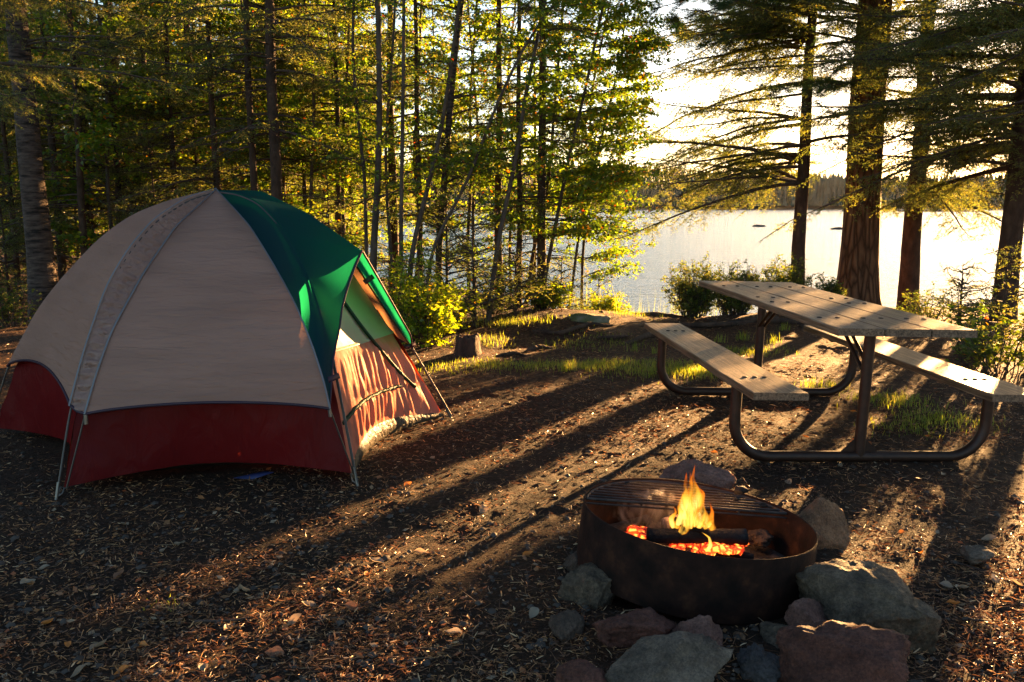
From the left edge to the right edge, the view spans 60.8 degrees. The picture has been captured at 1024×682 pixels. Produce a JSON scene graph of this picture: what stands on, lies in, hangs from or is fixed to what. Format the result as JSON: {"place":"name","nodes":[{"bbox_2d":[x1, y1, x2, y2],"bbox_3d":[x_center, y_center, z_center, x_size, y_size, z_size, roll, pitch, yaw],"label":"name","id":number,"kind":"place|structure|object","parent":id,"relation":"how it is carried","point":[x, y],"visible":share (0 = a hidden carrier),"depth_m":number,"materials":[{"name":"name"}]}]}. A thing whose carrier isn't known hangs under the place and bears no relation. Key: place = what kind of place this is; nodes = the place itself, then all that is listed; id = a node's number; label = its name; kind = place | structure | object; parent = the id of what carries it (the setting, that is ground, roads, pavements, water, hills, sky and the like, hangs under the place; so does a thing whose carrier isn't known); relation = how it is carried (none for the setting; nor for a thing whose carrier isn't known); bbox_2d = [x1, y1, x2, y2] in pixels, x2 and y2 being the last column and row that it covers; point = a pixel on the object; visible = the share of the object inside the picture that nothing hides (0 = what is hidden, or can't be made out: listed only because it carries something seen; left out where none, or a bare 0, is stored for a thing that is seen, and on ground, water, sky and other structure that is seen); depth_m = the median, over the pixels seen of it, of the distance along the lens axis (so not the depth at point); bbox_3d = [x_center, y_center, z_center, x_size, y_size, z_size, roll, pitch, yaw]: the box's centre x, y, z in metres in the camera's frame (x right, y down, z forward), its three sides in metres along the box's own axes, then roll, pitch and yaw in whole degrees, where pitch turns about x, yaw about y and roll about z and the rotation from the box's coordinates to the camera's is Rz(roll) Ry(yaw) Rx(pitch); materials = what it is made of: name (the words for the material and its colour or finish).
{"place":"outdoors","nodes":[
{"label":"outdoors","id":0,"kind":"place"},
{"bbox_2d":[0,235,1023,681],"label":"ground","id":1,"kind":"structure","parent":0,"point":[536,499],"depth_m":4.09,"materials":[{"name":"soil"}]},
{"bbox_2d":[0,279,45,327],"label":"shrub","id":2,"kind":"object","parent":1,"relation":"on","point":[12,302],"visible":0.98,"depth_m":9.90,"materials":[{"name":"green plant"}]},
{"bbox_2d":[0,139,67,309],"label":"fir sapling","id":3,"kind":"object","parent":1,"relation":"on","point":[15,222],"visible":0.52,"depth_m":11.40,"materials":[{"name":"green plant"}]},
{"bbox_2d":[0,15,99,305],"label":"spruce tree","id":4,"kind":"object","parent":1,"relation":"on","point":[16,263],"visible":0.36,"depth_m":11.96,"materials":[{"name":"green plant"}]},
{"bbox_2d":[0,0,157,280],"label":"spruce tree","id":5,"kind":"object","parent":1,"relation":"on","point":[54,169],"visible":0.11,"depth_m":12.66,"materials":[{"name":"green plant"}]},
{"bbox_2d":[0,0,162,321],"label":"spruce tree","id":6,"kind":"object","parent":1,"relation":"on","point":[41,270],"visible":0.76,"depth_m":10.33,"materials":[{"name":"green plant"}]},
{"bbox_2d":[0,1,170,246],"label":"spruce tree","id":7,"kind":"object","parent":1,"relation":"on","point":[87,205],"visible":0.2,"depth_m":12.57,"materials":[{"name":"green plant"}]},
{"bbox_2d":[0,0,188,255],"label":"spruce tree","id":8,"kind":"object","parent":1,"relation":"on","point":[76,90],"visible":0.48,"depth_m":11.44,"materials":[{"name":"green plant"}]},
{"bbox_2d":[0,0,199,252],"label":"spruce tree","id":9,"kind":"object","parent":1,"relation":"on","point":[105,128],"visible":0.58,"depth_m":11.69,"materials":[{"name":"green plant"}]},
{"bbox_2d":[0,0,214,129],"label":"fir tree","id":10,"kind":"object","parent":1,"relation":"on","point":[6,103],"visible":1,"depth_m":6.70,"materials":[{"name":"green plant"}]},
{"bbox_2d":[3,0,218,223],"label":"spruce tree","id":11,"kind":"object","parent":1,"relation":"on","point":[126,144],"visible":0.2,"depth_m":13.06,"materials":[{"name":"green plant"}]},
{"bbox_2d":[89,112,197,242],"bbox_3d":[-4.848,-1.626,11.724,1.926,2.850,1.830,2,9,10],"label":"fir sapling","id":12,"kind":"object","parent":1,"relation":"on","point":[151,166],"visible":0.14,"depth_m":11.75,"materials":[{"name":"green plant"}]},
{"bbox_2d":[59,0,231,217],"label":"spruce tree","id":13,"kind":"object","parent":1,"relation":"on","point":[121,124],"visible":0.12,"depth_m":14.20,"materials":[{"name":"green plant"}]},
{"bbox_2d":[71,0,232,220],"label":"spruce tree","id":14,"kind":"object","parent":1,"relation":"on","point":[172,139],"visible":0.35,"depth_m":12.43,"materials":[{"name":"green plant"}]},
{"bbox_2d":[75,0,232,218],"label":"spruce tree","id":15,"kind":"object","parent":1,"relation":"on","point":[147,164],"visible":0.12,"depth_m":13.32,"materials":[{"name":"green plant"}]},
{"bbox_2d":[126,0,248,196],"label":"maple sapling","id":16,"kind":"object","parent":1,"relation":"on","point":[182,155],"visible":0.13,"depth_m":14.08,"materials":[{"name":"green plant"}]},
{"bbox_2d":[60,0,326,226],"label":"spruce tree","id":17,"kind":"object","parent":1,"relation":"on","point":[213,118],"visible":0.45,"depth_m":11.63,"materials":[{"name":"green plant"}]},
{"bbox_2d":[0,188,451,499],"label":"tent","id":18,"kind":"object","parent":1,"relation":"on","point":[215,326],"visible":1,"depth_m":4.48,"materials":[{"name":"beige fabric"}]},
{"bbox_2d":[336,274,416,424],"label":"door","id":19,"kind":"structure","parent":18,"relation":"in","point":[361,323],"depth_m":5.27,"materials":[{"name":"beige fabric"}]},
{"bbox_2d":[91,0,388,190],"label":"spruce tree","id":20,"kind":"object","parent":1,"relation":"on","point":[247,15],"visible":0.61,"depth_m":11.00,"materials":[{"name":"green plant"}]},
{"bbox_2d":[174,0,309,202],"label":"maple sapling","id":21,"kind":"object","parent":1,"relation":"on","point":[244,181],"visible":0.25,"depth_m":12.10,"materials":[{"name":"green plant"}]},
{"bbox_2d":[168,0,372,212],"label":"spruce tree","id":22,"kind":"object","parent":1,"relation":"on","point":[282,108],"visible":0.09,"depth_m":12.74,"materials":[{"name":"green plant"}]},
{"bbox_2d":[162,0,409,237],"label":"spruce tree","id":23,"kind":"object","parent":1,"relation":"on","point":[271,65],"visible":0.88,"depth_m":10.51,"materials":[{"name":"green plant"}]},
{"bbox_2d":[215,1,383,210],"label":"spruce tree","id":24,"kind":"object","parent":1,"relation":"on","point":[303,181],"visible":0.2,"depth_m":12.32,"materials":[{"name":"green plant"}]},
{"bbox_2d":[217,0,398,245],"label":"maple sapling","id":25,"kind":"object","parent":1,"relation":"on","point":[292,102],"visible":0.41,"depth_m":11.63,"materials":[{"name":"green plant"}]},
{"bbox_2d":[277,0,399,246],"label":"maple sapling","id":26,"kind":"object","parent":1,"relation":"on","point":[357,178],"visible":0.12,"depth_m":13.06,"materials":[{"name":"green plant"}]},
{"bbox_2d":[282,0,396,237],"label":"birch sapling","id":27,"kind":"object","parent":1,"relation":"on","point":[358,149],"visible":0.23,"depth_m":12.46,"materials":[{"name":"green plant"}]},
{"bbox_2d":[297,138,386,283],"bbox_3d":[-2.512,-1.436,11.643,1.653,2.521,1.552,-8,12,-42],"label":"fir sapling","id":28,"kind":"object","parent":1,"relation":"on","point":[328,224],"visible":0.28,"depth_m":11.40,"materials":[{"name":"green plant"}]},
{"bbox_2d":[250,0,434,268],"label":"spruce tree","id":29,"kind":"object","parent":1,"relation":"on","point":[337,110],"visible":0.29,"depth_m":12.05,"materials":[{"name":"green plant"}]},
{"bbox_2d":[295,8,414,267],"bbox_3d":[-2.797,-3.858,14.036,2.256,6.594,2.594,3,9,19],"label":"spruce tree","id":30,"kind":"object","parent":1,"relation":"on","point":[350,226],"visible":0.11,"depth_m":14.27,"materials":[{"name":"green plant"}]},
{"bbox_2d":[317,0,418,258],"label":"birch sapling","id":31,"kind":"object","parent":1,"relation":"on","point":[365,196],"visible":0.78,"depth_m":10.51,"materials":[{"name":"green plant"}]},
{"bbox_2d":[331,0,421,303],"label":"birch sapling","id":32,"kind":"object","parent":1,"relation":"on","point":[394,185],"visible":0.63,"depth_m":10.57,"materials":[{"name":"green plant"}]},
{"bbox_2d":[314,0,441,272],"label":"birch sapling","id":33,"kind":"object","parent":1,"relation":"on","point":[377,187],"visible":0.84,"depth_m":10.08,"materials":[{"name":"green plant"}]},
{"bbox_2d":[292,0,483,294],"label":"spruce tree","id":34,"kind":"object","parent":1,"relation":"on","point":[394,237],"visible":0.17,"depth_m":13.07,"materials":[{"name":"green plant"}]},
{"bbox_2d":[349,0,457,293],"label":"birch sapling","id":35,"kind":"object","parent":1,"relation":"on","point":[404,105],"visible":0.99,"depth_m":9.31,"materials":[{"name":"green wood"}]},
{"bbox_2d":[378,231,442,338],"bbox_3d":[-1.090,-0.582,9.301,0.774,1.162,0.795,-5,10,-27],"label":"shrub","id":36,"kind":"object","parent":1,"relation":"on","point":[390,278],"visible":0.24,"depth_m":9.20,"materials":[{"name":"green plant"}]},
{"bbox_2d":[314,0,511,283],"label":"spruce tree","id":37,"kind":"object","parent":1,"relation":"on","point":[416,95],"visible":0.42,"depth_m":11.33,"materials":[{"name":"green plant"}]},
{"bbox_2d":[388,262,465,347],"bbox_3d":[-0.850,-0.325,8.711,0.789,0.920,0.859,0,9,0],"label":"shrub","id":38,"kind":"object","parent":1,"relation":"on","point":[429,322],"visible":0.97,"depth_m":8.66,"materials":[{"name":"green plant"}]},
{"bbox_2d":[365,0,490,275],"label":"birch sapling","id":39,"kind":"object","parent":1,"relation":"on","point":[477,9],"visible":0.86,"depth_m":9.93,"materials":[{"name":"green plant"}]},
{"bbox_2d":[379,0,490,262],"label":"maple sapling","id":40,"kind":"object","parent":1,"relation":"on","point":[411,25],"visible":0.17,"depth_m":13.46,"materials":[{"name":"green plant"}]},
{"bbox_2d":[380,137,517,314],"bbox_3d":[-0.775,-1.293,10.788,1.820,2.550,1.668,0,9,0],"label":"fir sapling","id":41,"kind":"object","parent":1,"relation":"on","point":[438,227],"visible":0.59,"depth_m":10.93,"materials":[{"name":"green plant"}]},
{"bbox_2d":[405,0,501,289],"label":"birch sapling","id":42,"kind":"object","parent":1,"relation":"on","point":[447,131],"visible":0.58,"depth_m":11.06,"materials":[{"name":"green plant"}]},
{"bbox_2d":[405,0,513,288],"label":"birch sapling","id":43,"kind":"object","parent":1,"relation":"on","point":[440,105],"visible":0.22,"depth_m":12.21,"materials":[{"name":"green plant"}]},
{"bbox_2d":[406,0,537,289],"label":"maple sapling","id":44,"kind":"object","parent":1,"relation":"on","point":[470,34],"visible":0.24,"depth_m":12.16,"materials":[{"name":"green plant"}]},
{"bbox_2d":[433,209,534,325],"bbox_3d":[-0.510,-0.735,10.043,1.220,1.624,1.244,7,11,38],"label":"fir sapling","id":45,"kind":"object","parent":1,"relation":"on","point":[473,294],"visible":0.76,"depth_m":9.94,"materials":[{"name":"green plant"}]},
{"bbox_2d":[384,0,597,301],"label":"spruce tree","id":46,"kind":"object","parent":1,"relation":"on","point":[498,186],"visible":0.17,"depth_m":11.96,"materials":[{"name":"green plant"}]},
{"bbox_2d":[417,0,572,282],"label":"birch sapling","id":47,"kind":"object","parent":1,"relation":"on","point":[485,136],"visible":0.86,"depth_m":9.70,"materials":[{"name":"green plant"}]},
{"bbox_2d":[447,0,567,294],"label":"birch sapling","id":48,"kind":"object","parent":1,"relation":"on","point":[491,188],"visible":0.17,"depth_m":12.74,"materials":[{"name":"green plant"}]},
{"bbox_2d":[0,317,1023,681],"bbox_3d":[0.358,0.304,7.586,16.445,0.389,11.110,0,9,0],"label":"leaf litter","id":49,"kind":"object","parent":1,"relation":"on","point":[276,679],"visible":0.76,"depth_m":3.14,"materials":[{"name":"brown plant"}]},
{"bbox_2d":[0,316,1023,681],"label":"bark crumbs","id":50,"kind":"object","parent":1,"relation":"on","point":[450,582],"visible":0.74,"depth_m":3.21,"materials":[{"name":"brown wood"}]},
{"bbox_2d":[0,304,1023,681],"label":"wood chips","id":51,"kind":"object","parent":1,"relation":"on","point":[504,666],"visible":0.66,"depth_m":3.18,"materials":[{"name":"brown wood"}]},
{"bbox_2d":[0,307,1023,446],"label":"duff","id":52,"kind":"object","parent":1,"relation":"on","point":[628,435],"visible":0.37,"depth_m":5.89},
{"bbox_2d":[463,238,563,316],"bbox_3d":[0.003,-0.653,10.668,1.276,1.200,1.297,0,9,0],"label":"fir sapling","id":53,"kind":"object","parent":1,"relation":"on","point":[519,288],"visible":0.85,"depth_m":10.56,"materials":[{"name":"green plant"}]},
{"bbox_2d":[427,0,620,320],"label":"birch sapling","id":54,"kind":"object","parent":1,"relation":"on","point":[530,78],"visible":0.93,"depth_m":9.89,"materials":[{"name":"green plant"}]},
{"bbox_2d":[424,0,639,307],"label":"spruce tree","id":55,"kind":"object","parent":1,"relation":"on","point":[519,179],"visible":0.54,"depth_m":11.37,"materials":[{"name":"green plant"}]},
{"bbox_2d":[455,0,609,309],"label":"tree","id":56,"kind":"object","parent":1,"relation":"on","point":[554,257],"visible":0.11,"depth_m":13.38,"materials":[{"name":"green plant"}]},
{"bbox_2d":[445,0,640,284],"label":"spruce tree","id":57,"kind":"object","parent":1,"relation":"on","point":[542,186],"visible":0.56,"depth_m":11.31,"materials":[{"name":"green plant"}]},
{"bbox_2d":[518,275,574,310],"bbox_3d":[0.442,-0.601,11.442,0.816,0.519,0.653,0,9,0],"label":"shrub","id":58,"kind":"object","parent":1,"relation":"on","point":[554,299],"visible":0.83,"depth_m":11.40,"materials":[{"name":"green plant"}]},
{"bbox_2d":[479,0,629,300],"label":"birch sapling","id":59,"kind":"object","parent":1,"relation":"on","point":[585,21],"visible":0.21,"depth_m":11.97,"materials":[{"name":"green plant"}]},
{"bbox_2d":[548,609,584,641],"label":"rock","id":60,"kind":"object","parent":1,"relation":"on","point":[567,624],"visible":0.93,"depth_m":2.83,"materials":[{"name":"grey stone"}]},
{"bbox_2d":[474,0,683,283],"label":"birch sapling","id":61,"kind":"object","parent":1,"relation":"on","point":[598,179],"visible":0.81,"depth_m":11.13,"materials":[{"name":"green plant"}]},
{"bbox_2d":[554,658,606,681],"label":"rock","id":62,"kind":"object","parent":1,"relation":"on","point":[580,670],"visible":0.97,"depth_m":2.51,"materials":[{"name":"red stone"}]},
{"bbox_2d":[557,562,615,609],"bbox_3d":[0.273,0.874,3.065,0.176,0.156,0.221,7,12,40],"label":"rock","id":63,"kind":"object","parent":1,"relation":"on","point":[588,584],"visible":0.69,"depth_m":3.01,"materials":[{"name":"grey stone"}]},
{"bbox_2d":[533,0,668,309],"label":"birch sapling","id":64,"kind":"object","parent":1,"relation":"on","point":[614,252],"visible":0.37,"depth_m":12.78,"materials":[{"name":"green plant"}]},
{"bbox_2d":[528,0,680,308],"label":"birch sapling","id":65,"kind":"object","parent":1,"relation":"on","point":[631,125],"visible":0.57,"depth_m":11.53,"materials":[{"name":"green plant"}]},
{"bbox_2d":[592,607,675,647],"bbox_3d":[0.396,0.919,2.795,0.288,0.146,0.173,1,9,8],"label":"rock","id":66,"kind":"object","parent":1,"relation":"on","point":[630,628],"visible":0.71,"depth_m":2.73,"materials":[{"name":"red stone"}]},
{"bbox_2d":[553,356,716,383],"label":"grass","id":67,"kind":"structure","parent":1,"relation":"on","point":[671,368],"depth_m":7.21,"materials":[{"name":"green plant"}]},
{"bbox_2d":[604,631,733,681],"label":"rock","id":68,"kind":"object","parent":1,"relation":"on","point":[680,656],"visible":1,"depth_m":2.50,"materials":[{"name":"grey stone"}]},
{"bbox_2d":[659,251,723,318],"bbox_3d":[2.283,-0.687,10.918,0.771,0.876,0.790,-7,12,-39],"label":"shrub","id":69,"kind":"object","parent":1,"relation":"on","point":[692,296],"visible":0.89,"depth_m":10.85,"materials":[{"name":"green plant"}]},
{"bbox_2d":[669,615,722,645],"bbox_3d":[0.578,0.937,2.734,0.186,0.154,0.170,0,9,0],"label":"rock","id":70,"kind":"object","parent":1,"relation":"on","point":[704,625],"visible":0.41,"depth_m":2.71,"materials":[{"name":"pink stone"}]},
{"bbox_2d":[577,478,817,624],"bbox_3d":[0.684,0.759,3.285,0.883,0.324,0.867,0,9,0],"label":"fire ring","id":71,"kind":"object","parent":1,"relation":"on","point":[677,582],"visible":0.84,"depth_m":2.93,"materials":[{"name":"metal"}]},
{"bbox_2d":[585,480,786,518],"bbox_3d":[0.668,0.625,3.535,0.810,0.117,0.315,-1,9,-6],"label":"cooking grate","id":72,"kind":"object","parent":71,"relation":"on","point":[719,492],"visible":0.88,"depth_m":3.47,"materials":[{"name":"black metal"}]},
{"bbox_2d":[658,459,736,488],"bbox_3d":[0.891,0.673,4.206,0.374,0.202,0.157,4,10,26],"label":"rock","id":73,"kind":"object","parent":1,"relation":"on","point":[704,473],"visible":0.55,"depth_m":4.16,"materials":[{"name":"grey stone"}]},
{"bbox_2d":[624,518,784,558],"bbox_3d":[0.677,0.822,3.294,0.840,0.109,0.845,0,9,0],"label":"ash bed","id":74,"kind":"object","parent":1,"relation":"on","point":[763,552],"visible":0.12,"depth_m":3.45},
{"bbox_2d":[626,525,748,555],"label":"embers","id":75,"kind":"object","parent":74,"relation":"on","point":[717,547],"visible":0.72,"depth_m":3.29,"materials":[{"name":"orange wood"}]},
{"bbox_2d":[646,528,748,544],"bbox_3d":[0.706,0.747,3.325,0.386,0.062,0.065,0,9,0],"label":"charred log","id":76,"kind":"object","parent":75,"relation":"on","point":[689,536],"visible":0.94,"depth_m":3.30,"materials":[{"name":"brown wood"}]},
{"bbox_2d":[669,468,713,550],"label":"flames","id":77,"kind":"object","parent":76,"relation":"on","point":[688,509],"visible":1,"depth_m":3.25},
{"bbox_2d":[704,259,771,314],"bbox_3d":[2.828,-0.656,11.011,0.933,0.769,0.869,0,9,0],"label":"shrub","id":78,"kind":"object","parent":1,"relation":"on","point":[731,306],"visible":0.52,"depth_m":10.94,"materials":[{"name":"green plant"}]},
{"bbox_2d":[600,0,892,305],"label":"pine tree","id":79,"kind":"object","parent":1,"relation":"on","point":[858,272],"visible":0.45,"depth_m":12.84,"materials":[{"name":"green plant"}]},
{"bbox_2d":[736,642,780,681],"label":"rock","id":80,"kind":"object","parent":1,"relation":"on","point":[756,663],"visible":0.92,"depth_m":2.57,"materials":[{"name":"stone"}]},
{"bbox_2d":[590,0,951,285],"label":"spruce tree","id":81,"kind":"object","parent":1,"relation":"on","point":[740,167],"visible":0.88,"depth_m":12.55,"materials":[{"name":"green plant"}]},
{"bbox_2d":[753,253,815,285],"bbox_3d":[3.465,-0.720,11.305,0.949,0.841,0.735,-3,10,-20],"label":"shrub","id":82,"kind":"object","parent":1,"relation":"on","point":[789,277],"visible":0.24,"depth_m":11.20,"materials":[{"name":"green plant"}]},
{"bbox_2d":[784,598,827,625],"bbox_3d":[0.959,0.893,2.812,0.156,0.139,0.156,6,11,34],"label":"rock","id":83,"kind":"object","parent":1,"relation":"on","point":[805,610],"visible":0.59,"depth_m":2.77,"materials":[{"name":"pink stone"}]},
{"bbox_2d":[798,496,850,549],"bbox_3d":[1.226,0.802,3.602,0.270,0.332,0.240,-4,10,-23],"label":"rock","id":84,"kind":"object","parent":1,"relation":"on","point":[824,518],"visible":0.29,"depth_m":3.53,"materials":[{"name":"beige stone"}]},
{"bbox_2d":[644,280,1023,461],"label":"picnic table","id":85,"kind":"object","parent":1,"relation":"on","point":[856,326],"visible":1,"depth_m":4.84,"materials":[{"name":"brown wood"}]},
{"bbox_2d":[776,620,911,681],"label":"rock","id":86,"kind":"object","parent":1,"relation":"on","point":[829,651],"visible":0.98,"depth_m":2.50,"materials":[{"name":"red stone"}]},
{"bbox_2d":[795,559,919,634],"bbox_3d":[1.141,0.847,2.868,0.372,0.200,0.337,0,9,0],"label":"rock","id":87,"kind":"object","parent":1,"relation":"on","point":[870,593],"visible":0.77,"depth_m":2.79,"materials":[{"name":"grey stone"}]},
{"bbox_2d":[737,0,1023,322],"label":"spruce tree","id":88,"kind":"object","parent":1,"relation":"on","point":[941,107],"visible":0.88,"depth_m":10.58,"materials":[{"name":"green plant"}]},
{"bbox_2d":[759,0,1023,312],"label":"spruce tree","id":89,"kind":"object","parent":1,"relation":"on","point":[909,274],"visible":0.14,"depth_m":13.47,"materials":[{"name":"green plant"}]},
{"bbox_2d":[908,598,941,654],"bbox_3d":[1.252,0.926,2.819,0.144,0.231,0.261,-8,12,-43],"label":"rock","id":90,"kind":"object","parent":1,"relation":"on","point":[924,628],"visible":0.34,"depth_m":2.73,"materials":[{"name":"grey stone"}]},
{"bbox_2d":[896,281,959,321],"bbox_3d":[4.503,-0.319,9.477,0.649,0.646,0.608,4,10,22],"label":"shrub","id":91,"kind":"object","parent":1,"relation":"on","point":[921,308],"visible":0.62,"depth_m":9.41,"materials":[{"name":"green plant"}]},
{"bbox_2d":[881,0,1021,183],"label":"spruce tree","id":92,"kind":"object","parent":1,"relation":"on","point":[998,151],"visible":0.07,"depth_m":11.80,"materials":[{"name":"green plant"}]},
{"bbox_2d":[884,0,1023,141],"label":"spruce tree","id":93,"kind":"object","parent":1,"relation":"on","point":[1016,34],"visible":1,"depth_m":8.54,"materials":[{"name":"green plant"}]},
{"bbox_2d":[902,258,1021,325],"bbox_3d":[5.010,-0.398,9.756,1.016,1.072,0.996,-5,10,-30],"label":"fir sapling","id":94,"kind":"object","parent":1,"relation":"on","point":[962,283],"visible":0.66,"depth_m":9.80,"materials":[{"name":"green plant"}]},
{"bbox_2d":[929,242,1023,344],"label":"fir sapling","id":95,"kind":"object","parent":1,"relation":"on","point":[1005,290],"visible":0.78,"depth_m":8.39,"materials":[{"name":"green plant"}]},
{"bbox_2d":[945,298,1013,364],"bbox_3d":[4.108,-0.084,7.699,0.564,0.667,0.528,-2,9,-13],"label":"shrub","id":96,"kind":"object","parent":1,"relation":"on","point":[973,321],"visible":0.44,"depth_m":7.65,"materials":[{"name":"green plant"}]},
{"bbox_2d":[949,288,1023,374],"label":"shrub","id":97,"kind":"object","parent":1,"relation":"on","point":[983,354],"visible":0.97,"depth_m":7.25,"materials":[{"name":"green plant"}]},
{"bbox_2d":[0,306,1023,681],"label":"fallen needles","id":98,"kind":"object","parent":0,"point":[28,598],"depth_m":3.29,"materials":[{"name":"brown plant"}]},
{"bbox_2d":[46,0,1021,180],"label":"sky","id":99,"kind":"structure","parent":0,"point":[698,92],"materials":[{"name":"white"}]},
{"bbox_2d":[51,209,1023,315],"bbox_3d":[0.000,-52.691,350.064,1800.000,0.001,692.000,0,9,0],"label":"water","id":100,"kind":"structure","parent":0,"point":[726,239],"depth_m":41.88,"materials":[{"name":"grey liquid"}]},
{"bbox_2d":[132,205,1002,208],"bbox_3d":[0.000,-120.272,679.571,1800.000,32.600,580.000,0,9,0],"label":"shore terrain","id":101,"kind":"structure","parent":0,"point":[783,207],"depth_m":437.53,"materials":[{"name":"green plant"}]},
{"bbox_2d":[111,156,1005,206],"bbox_3d":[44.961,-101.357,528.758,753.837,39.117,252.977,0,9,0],"label":"wood","id":102,"kind":"object","parent":101,"relation":"on","point":[830,187],"visible":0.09,"depth_m":437.09,"materials":[{"name":"green plant"}]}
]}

